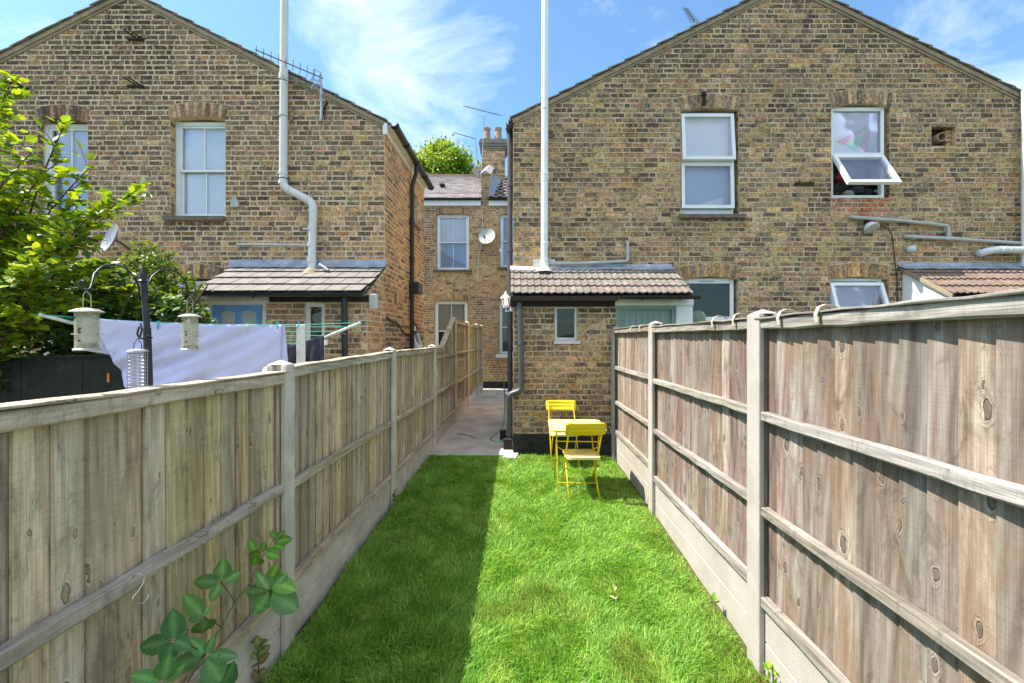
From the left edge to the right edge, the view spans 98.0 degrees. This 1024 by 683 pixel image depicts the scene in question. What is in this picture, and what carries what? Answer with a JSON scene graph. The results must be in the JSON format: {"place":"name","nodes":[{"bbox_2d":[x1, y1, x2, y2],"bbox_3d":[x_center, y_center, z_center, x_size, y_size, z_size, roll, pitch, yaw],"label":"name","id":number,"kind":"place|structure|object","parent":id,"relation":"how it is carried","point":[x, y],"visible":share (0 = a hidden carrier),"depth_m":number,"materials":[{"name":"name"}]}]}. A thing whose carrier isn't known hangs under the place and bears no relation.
{"place":"outdoors","nodes":[
{"label":"outdoors","id":0,"kind":"place"},
{"bbox_2d":[424,127,512,389],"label":"terraced house","id":1,"kind":"structure","parent":0,"point":[462,283],"depth_m":15.50,"materials":[{"name":"brick"}]},
{"bbox_2d":[435,301,467,347],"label":"window","id":2,"kind":"structure","parent":1,"relation":"in","point":[444,310],"depth_m":15.70,"materials":[{"name":"white paint"}]},
{"bbox_2d":[437,215,468,269],"bbox_3d":[-2.058,-3.466,15.639,1.118,1.944,0.119,0,0,0],"label":"window","id":3,"kind":"structure","parent":1,"relation":"in","point":[452,230],"depth_m":15.70,"materials":[{"name":"white paint"}]},
{"bbox_2d":[455,133,477,165],"bbox_3d":[-2.052,-8.430,19.800,1.091,1.751,0.052,0,0,0],"label":"tv aerial","id":4,"kind":"object","parent":1,"relation":"attached to","point":[476,145],"visible":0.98,"depth_m":19.79,"materials":[{"name":"metal"}]},
{"bbox_2d":[472,166,480,176],"bbox_3d":[-1.420,-7.333,19.288,0.420,0.532,0.557,0,0,22],"label":"satellite dish","id":5,"kind":"object","parent":1,"relation":"attached to","point":[476,170],"visible":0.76,"depth_m":19.26,"materials":[{"name":"grey metal"}]},
{"bbox_2d":[464,105,501,171],"bbox_3d":[-1.206,-8.285,18.400,1.612,2.951,0.079,0,0,0],"label":"tv aerial","id":6,"kind":"object","parent":1,"relation":"attached to","point":[465,106],"visible":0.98,"depth_m":18.39,"materials":[{"name":"metal"}]},
{"bbox_2d":[479,229,494,243],"bbox_3d":[-0.876,-3.583,15.170,0.458,0.559,0.568,0,0,-27],"label":"satellite dish","id":7,"kind":"object","parent":1,"relation":"attached to","point":[486,236],"visible":1,"depth_m":15.18,"materials":[{"name":"white metal"}]},
{"bbox_2d":[499,300,512,353],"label":"window","id":8,"kind":"structure","parent":1,"relation":"in","point":[500,302],"depth_m":15.58,"materials":[{"name":"white paint"}]},
{"bbox_2d":[500,215,512,266],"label":"window","id":9,"kind":"structure","parent":1,"relation":"in","point":[503,218],"depth_m":15.70,"materials":[{"name":"white paint"}]},
{"bbox_2d":[428,388,512,457],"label":"alley path","id":10,"kind":"structure","parent":0,"point":[480,419],"depth_m":8.23,"materials":[{"name":"concrete"}]},
{"bbox_2d":[490,380,511,441],"bbox_3d":[-0.116,1.083,7.069,0.280,0.898,0.622,0,0,20],"label":"garden hose","id":11,"kind":"object","parent":10,"relation":"on","point":[504,417],"visible":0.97,"depth_m":7.03,"materials":[{"name":"green rubber"}]},
{"bbox_2d":[500,430,511,449],"bbox_3d":[-0.100,1.565,7.140,0.200,0.170,0.720,0,0,0],"label":"drain surround","id":12,"kind":"object","parent":10,"relation":"on","point":[507,442],"visible":0.77,"depth_m":6.78,"materials":[{"name":"black paint"}]},
{"bbox_2d":[480,389,496,395],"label":"paving slab","id":13,"kind":"structure","parent":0,"point":[489,392],"depth_m":14.04,"materials":[{"name":"grey concrete"}]},
{"bbox_2d":[0,0,1023,251],"label":"sky","id":14,"kind":"structure","parent":0,"point":[416,65],"materials":[{"name":"blue"}]},
{"bbox_2d":[262,452,770,682],"bbox_3d":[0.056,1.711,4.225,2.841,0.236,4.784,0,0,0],"label":"grass","id":15,"kind":"structure","parent":0,"point":[440,493],"depth_m":3.10,"materials":[{"name":"green plant"}]},
{"bbox_2d":[250,636,270,682],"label":"oak seedling","id":16,"kind":"object","parent":15,"relation":"on","point":[261,655],"visible":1,"depth_m":2.28,"materials":[{"name":"green plant"}]},
{"bbox_2d":[391,489,399,505],"bbox_3d":[-1.198,1.631,4.604,0.083,0.238,0.080,0,0,13],"label":"weed","id":17,"kind":"object","parent":15,"relation":"on","point":[395,499],"visible":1,"depth_m":4.59,"materials":[{"name":"green plant"}]},
{"bbox_2d":[503,450,518,459],"bbox_3d":[-0.009,1.660,6.518,0.205,0.040,0.418,0,0,6],"label":"cement haunch","id":18,"kind":"object","parent":15,"relation":"on","point":[507,454],"visible":0.94,"depth_m":6.46,"materials":[{"name":"concrete"}]},
{"bbox_2d":[546,400,579,467],"bbox_3d":[0.704,1.264,6.150,0.433,0.842,0.542,0,0,-1],"label":"folding chair","id":19,"kind":"object","parent":15,"relation":"on","point":[560,404],"visible":0.66,"depth_m":6.36,"materials":[{"name":"yellow metal"}]},
{"bbox_2d":[548,419,606,493],"bbox_3d":[0.745,1.327,5.210,0.630,0.715,0.700,0,0,3],"label":"bistro table","id":20,"kind":"object","parent":15,"relation":"on","point":[556,426],"visible":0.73,"depth_m":5.18,"materials":[{"name":"yellow metal"}]},
{"bbox_2d":[561,423,605,498],"bbox_3d":[0.774,1.279,4.935,0.433,0.842,0.542,0,0,-2],"label":"folding chair","id":21,"kind":"object","parent":15,"relation":"on","point":[582,429],"visible":0.96,"depth_m":4.79,"materials":[{"name":"yellow metal"}]},
{"bbox_2d":[609,584,617,607],"bbox_3d":[0.677,1.711,2.951,0.045,0.179,0.056,0,0,-44],"label":"weed","id":22,"kind":"object","parent":15,"relation":"on","point":[614,589],"visible":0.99,"depth_m":2.95,"materials":[{"name":"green plant"}]},
{"bbox_2d":[710,592,720,610],"bbox_3d":[1.320,1.742,2.922,0.075,0.156,0.059,0,0,-16],"label":"weed","id":23,"kind":"object","parent":15,"relation":"on","point":[714,597],"visible":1,"depth_m":2.92,"materials":[{"name":"green plant"}]},
{"bbox_2d":[762,661,780,682],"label":"weed","id":24,"kind":"object","parent":15,"relation":"on","point":[768,665],"visible":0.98,"depth_m":2.33,"materials":[{"name":"green plant"}]},
{"bbox_2d":[505,0,1023,391],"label":"brick house","id":25,"kind":"structure","parent":0,"point":[748,156],"depth_m":7.30,"materials":[{"name":"brick"}]},
{"bbox_2d":[682,7,698,23],"bbox_3d":[3.830,-6.886,9.503,0.412,0.519,0.060,0,0,2],"label":"tv aerial","id":26,"kind":"object","parent":25,"relation":"attached to","point":[692,17],"visible":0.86,"depth_m":9.49,"materials":[{"name":"metal"}]},
{"bbox_2d":[693,310,705,322],"bbox_3d":[2.951,-0.372,7.077,0.240,0.240,0.084,0,0,41],"label":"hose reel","id":27,"kind":"object","parent":25,"relation":"attached to","point":[699,316],"visible":0.56,"depth_m":7.04,"materials":[{"name":"green paint"}]},
{"bbox_2d":[681,113,735,213],"bbox_3d":[3.216,-2.929,7.342,0.885,1.693,0.194,0,0,0],"label":"window","id":28,"kind":"structure","parent":25,"relation":"in","point":[708,147],"depth_m":7.44,"materials":[{"name":"white paint"}]},
{"bbox_2d":[684,278,733,320],"bbox_3d":[3.244,-0.423,7.400,0.849,1.245,0.080,0,0,0],"label":"window","id":29,"kind":"structure","parent":25,"relation":"in","point":[730,282],"depth_m":7.37,"materials":[{"name":"white paint"}]},
{"bbox_2d":[830,278,888,308],"bbox_3d":[5.667,-0.423,7.310,0.897,1.245,0.388,0,0,0],"label":"window","id":30,"kind":"structure","parent":25,"relation":"in","point":[844,292],"depth_m":7.30,"materials":[{"name":"white paint"}]},
{"bbox_2d":[831,107,901,197],"bbox_3d":[5.766,-3.110,7.360,1.040,1.505,0.779,0,0,0],"label":"window","id":31,"kind":"structure","parent":25,"relation":"in","point":[857,133],"depth_m":7.35,"materials":[{"name":"white paint"}]},
{"bbox_2d":[864,220,897,301],"bbox_3d":[6.017,-1.312,7.234,0.582,1.335,0.202,0,0,0],"label":"floodlight","id":32,"kind":"object","parent":25,"relation":"attached to","point":[870,227],"visible":0.98,"depth_m":7.26,"materials":[{"name":"white paint"}]},
{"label":"neighbour patio","id":33,"kind":"structure","parent":0,"visible":0},
{"bbox_2d":[0,253,218,391],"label":"dense bush","id":34,"kind":"object","parent":33,"relation":"on","point":[167,307],"visible":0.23,"depth_m":4.87,"materials":[{"name":"green plant"}]},
{"bbox_2d":[110,238,212,320],"bbox_3d":[-4.560,-0.185,5.827,1.385,2.362,0.945,0,0,0],"label":"flowering shrub","id":35,"kind":"object","parent":33,"relation":"on","point":[160,281],"visible":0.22,"depth_m":5.78,"materials":[{"name":"green plant"}]},
{"bbox_2d":[38,313,362,346],"bbox_3d":[-3.140,0.755,5.350,2.669,1.989,2.519,0,0,-20],"label":"rotary airer","id":36,"kind":"object","parent":33,"relation":"on","point":[56,318],"visible":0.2,"depth_m":4.25,"materials":[{"name":"metal"}]},
{"bbox_2d":[77,318,287,388],"bbox_3d":[-2.956,0.244,4.063,1.664,0.888,0.142,0,0,-19],"label":"bed sheet","id":37,"kind":"object","parent":36,"relation":"hanging from","point":[226,350],"visible":0.74,"depth_m":4.07,"materials":[{"name":"white fabric"}]},
{"bbox_2d":[296,324,304,362],"bbox_3d":[-2.085,0.042,4.400,0.082,0.423,0.015,0,0,-20],"label":"white strip towel","id":38,"kind":"object","parent":36,"relation":"hanging from","point":[300,344],"visible":0.89,"depth_m":4.40,"materials":[{"name":"fabric"}]},
{"bbox_2d":[287,335,323,363],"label":"trousers","id":39,"kind":"object","parent":36,"relation":"hanging from","point":[314,349],"visible":0.32,"depth_m":4.65,"materials":[{"name":"fabric"}]},
{"label":"ground","id":40,"kind":"structure","parent":0,"visible":0},
{"bbox_2d":[0,354,124,402],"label":"storage box","id":41,"kind":"object","parent":40,"relation":"on","point":[38,377],"visible":0.24,"depth_m":4.50,"materials":[{"name":"black paint"}]},
{"bbox_2d":[0,69,151,363],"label":"leafy tree","id":42,"kind":"object","parent":40,"relation":"on","point":[32,259],"visible":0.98,"depth_m":4.11,"materials":[{"name":"green plant"}]},
{"bbox_2d":[0,0,433,355],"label":"brick house","id":43,"kind":"structure","parent":40,"relation":"on","point":[223,147],"depth_m":7.20,"materials":[{"name":"brown brick"}]},
{"bbox_2d":[10,82,28,89],"bbox_3d":[-7.945,-4.114,7.120,0.260,0.095,0.172,0,0,0],"label":"iron bracket","id":44,"kind":"object","parent":43,"relation":"attached to","point":[22,87],"visible":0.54,"depth_m":7.17,"materials":[{"name":"black metal"}]},
{"bbox_2d":[43,281,77,354],"bbox_3d":[-7.288,-0.247,7.360,0.816,1.493,0.100,0,0,0],"label":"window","id":45,"kind":"structure","parent":43,"relation":"in","point":[46,353],"depth_m":7.34,"materials":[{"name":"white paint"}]},
{"bbox_2d":[45,124,87,216],"bbox_3d":[-7.251,-2.772,7.370,0.841,1.589,0.119,0,0,0],"label":"window","id":46,"kind":"structure","parent":43,"relation":"in","point":[79,132],"depth_m":7.36,"materials":[{"name":"white paint"}]},
{"bbox_2d":[89,224,130,251],"bbox_3d":[-6.276,-1.603,6.961,0.379,0.455,0.528,0,0,-15],"label":"satellite dish","id":47,"kind":"object","parent":43,"relation":"attached to","point":[110,235],"visible":0.87,"depth_m":6.98,"materials":[{"name":"grey metal"}]},
{"bbox_2d":[123,76,143,87],"bbox_3d":[-6.066,-4.147,7.120,0.260,0.095,0.172,0,0,0],"label":"iron bracket","id":48,"kind":"object","parent":43,"relation":"attached to","point":[136,86],"visible":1,"depth_m":7.17,"materials":[{"name":"black metal"}]},
{"bbox_2d":[123,28,144,40],"bbox_3d":[-6.066,-4.909,7.120,0.260,0.095,0.172,0,0,0],"label":"iron bracket","id":49,"kind":"object","parent":43,"relation":"attached to","point":[137,38],"visible":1,"depth_m":7.17,"materials":[{"name":"black metal"}]},
{"bbox_2d":[178,281,204,297],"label":"window","id":50,"kind":"structure","parent":43,"relation":"in","point":[198,282],"depth_m":7.31,"materials":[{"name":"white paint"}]},
{"bbox_2d":[176,122,225,215],"bbox_3d":[-5.062,-2.806,7.370,0.916,1.589,0.119,0,0,0],"label":"window","id":51,"kind":"structure","parent":43,"relation":"in","point":[200,146],"depth_m":7.42,"materials":[{"name":"white paint"}]},
{"bbox_2d":[261,72,327,122],"bbox_3d":[-3.394,-3.778,6.987,0.912,0.664,0.303,0,0,-8],"label":"tv aerial","id":52,"kind":"object","parent":43,"relation":"attached to","point":[324,107],"visible":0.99,"depth_m":6.91,"materials":[{"name":"metal"}]},
{"bbox_2d":[255,46,322,118],"bbox_3d":[-3.423,-3.970,6.856,0.974,0.991,0.118,0,0,-11],"label":"tv aerial","id":53,"kind":"object","parent":52,"relation":"attached to","point":[320,81],"visible":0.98,"depth_m":6.91,"materials":[{"name":"metal"}]},
{"bbox_2d":[414,326,422,348],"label":"window","id":54,"kind":"structure","parent":43,"relation":"in","point":[417,341],"depth_m":9.27,"materials":[{"name":"white paint"}]},
{"bbox_2d":[0,317,482,682],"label":"fence","id":55,"kind":"object","parent":40,"relation":"on","point":[172,492],"visible":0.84,"depth_m":1.93,"materials":[{"name":"wood"}]},
{"bbox_2d":[78,263,195,385],"bbox_3d":[-1.433,0.079,1.751,0.069,0.780,0.549,0,0,-5],"label":"feeder pole","id":56,"kind":"object","parent":55,"relation":"attached to","point":[143,281],"visible":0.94,"depth_m":1.74,"materials":[{"name":"black metal"}]},
{"bbox_2d":[68,291,104,350],"bbox_3d":[-1.412,-0.070,1.480,0.096,0.200,0.092,0,0,0],"label":"seed feeder","id":57,"kind":"object","parent":56,"relation":"hanging from","point":[86,346],"visible":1,"depth_m":1.46,"materials":[{"name":"metal"}]},
{"bbox_2d":[126,338,148,388],"bbox_3d":[-1.428,0.095,1.700,0.068,0.216,0.067,0,0,0],"label":"cage feeder","id":58,"kind":"object","parent":56,"relation":"hanging from","point":[141,350],"visible":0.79,"depth_m":1.70,"materials":[{"name":"metal"}]},
{"bbox_2d":[177,296,201,350],"bbox_3d":[-1.460,-0.084,2.020,0.096,0.248,0.092,0,0,0],"label":"seed feeder","id":59,"kind":"object","parent":56,"relation":"hanging from","point":[186,347],"visible":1,"depth_m":2.00,"materials":[{"name":"metal"}]},
{"bbox_2d":[131,573,148,604],"bbox_3d":[-1.319,0.867,1.562,0.034,0.116,0.071,0,0,0],"label":"metal hook","id":60,"kind":"object","parent":55,"relation":"hanging from","point":[143,575],"visible":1,"depth_m":1.56,"materials":[{"name":"metal"}]},
{"bbox_2d":[130,530,298,682],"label":"bramble","id":61,"kind":"object","parent":55,"relation":"attached to","point":[280,597],"visible":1,"depth_m":1.75,"materials":[{"name":"green plant"}]},
{"bbox_2d":[190,259,386,359],"bbox_3d":[-3.231,0.310,6.600,2.675,3.280,1.200,0,0,0],"label":"lean to","id":62,"kind":"object","parent":40,"relation":"on","point":[347,292],"visible":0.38,"depth_m":6.34,"materials":[{"name":"brick"}]},
{"bbox_2d":[211,305,261,323],"bbox_3d":[-3.912,0.557,6.367,0.835,2.187,0.046,0,0,0],"label":"door","id":63,"kind":"structure","parent":62,"relation":"in","point":[224,314],"depth_m":6.35,"materials":[{"name":"blue paint"}]},
{"bbox_2d":[306,303,324,359],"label":"window","id":64,"kind":"structure","parent":62,"relation":"in","point":[309,306],"depth_m":6.34,"materials":[{"name":"white paint"}]},
{"bbox_2d":[410,131,481,173],"bbox_3d":[-4.744,-5.799,29.071,8.518,15.515,7.000,0,0,0],"label":"plane tree","id":65,"kind":"object","parent":40,"relation":"on","point":[438,156],"visible":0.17,"depth_m":27.37,"materials":[{"name":"green plant"}]},
{"bbox_2d":[505,264,700,455],"bbox_3d":[1.293,0.338,6.787,2.786,3.225,1.024,0,0,0],"label":"lean to","id":66,"kind":"object","parent":40,"relation":"on","point":[554,358],"visible":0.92,"depth_m":6.60,"materials":[{"name":"brick"}]},
{"bbox_2d":[501,291,512,311],"bbox_3d":[-0.075,-0.606,6.720,0.205,0.323,0.147,0,0,0],"label":"wall lantern","id":67,"kind":"object","parent":66,"relation":"attached to","point":[506,297],"depth_m":6.70,"materials":[{"name":"white paint"}]},
{"bbox_2d":[554,307,576,340],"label":"window","id":68,"kind":"structure","parent":66,"relation":"in","point":[564,330],"depth_m":6.70,"materials":[{"name":"white paint"}]},
{"bbox_2d":[620,310,670,327],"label":"window","id":69,"kind":"structure","parent":66,"relation":"in","point":[628,318],"depth_m":6.66,"materials":[{"name":"green paint"}]},
{"bbox_2d":[611,288,1023,682],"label":"fence","id":70,"kind":"object","parent":40,"relation":"on","point":[835,495],"visible":0.88,"depth_m":1.84,"materials":[{"name":"weathered wood"},{"name":"concrete"}]},
{"bbox_2d":[711,315,727,327],"bbox_3d":[1.407,-0.134,3.023,0.118,0.084,0.028,0,0,-11],"label":"strap","id":71,"kind":"object","parent":70,"relation":"attached to","point":[713,320],"visible":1,"depth_m":3.02,"materials":[{"name":"white plastic"}]},
{"bbox_2d":[732,313,747,325],"bbox_3d":[1.399,-0.134,2.724,0.118,0.084,0.028,0,0,-11],"label":"strap","id":72,"kind":"object","parent":70,"relation":"attached to","point":[734,315],"visible":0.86,"depth_m":2.72,"materials":[{"name":"white plastic"}]},
{"bbox_2d":[776,309,796,325],"bbox_3d":[1.387,-0.122,2.244,0.118,0.084,0.028,0,0,-11],"label":"strap","id":73,"kind":"object","parent":70,"relation":"attached to","point":[778,316],"visible":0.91,"depth_m":2.23,"materials":[{"name":"white plastic"}]},
{"bbox_2d":[813,304,837,322],"bbox_3d":[1.380,-0.122,1.954,0.118,0.084,0.028,0,0,-11],"label":"strap","id":74,"kind":"object","parent":70,"relation":"attached to","point":[815,314],"visible":0.91,"depth_m":1.95,"materials":[{"name":"white plastic"}]},
{"bbox_2d":[898,262,1023,300],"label":"lean to","id":75,"kind":"object","parent":40,"relation":"on","point":[923,280],"visible":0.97,"depth_m":6.97,"materials":[{"name":"white paint"}]}
]}

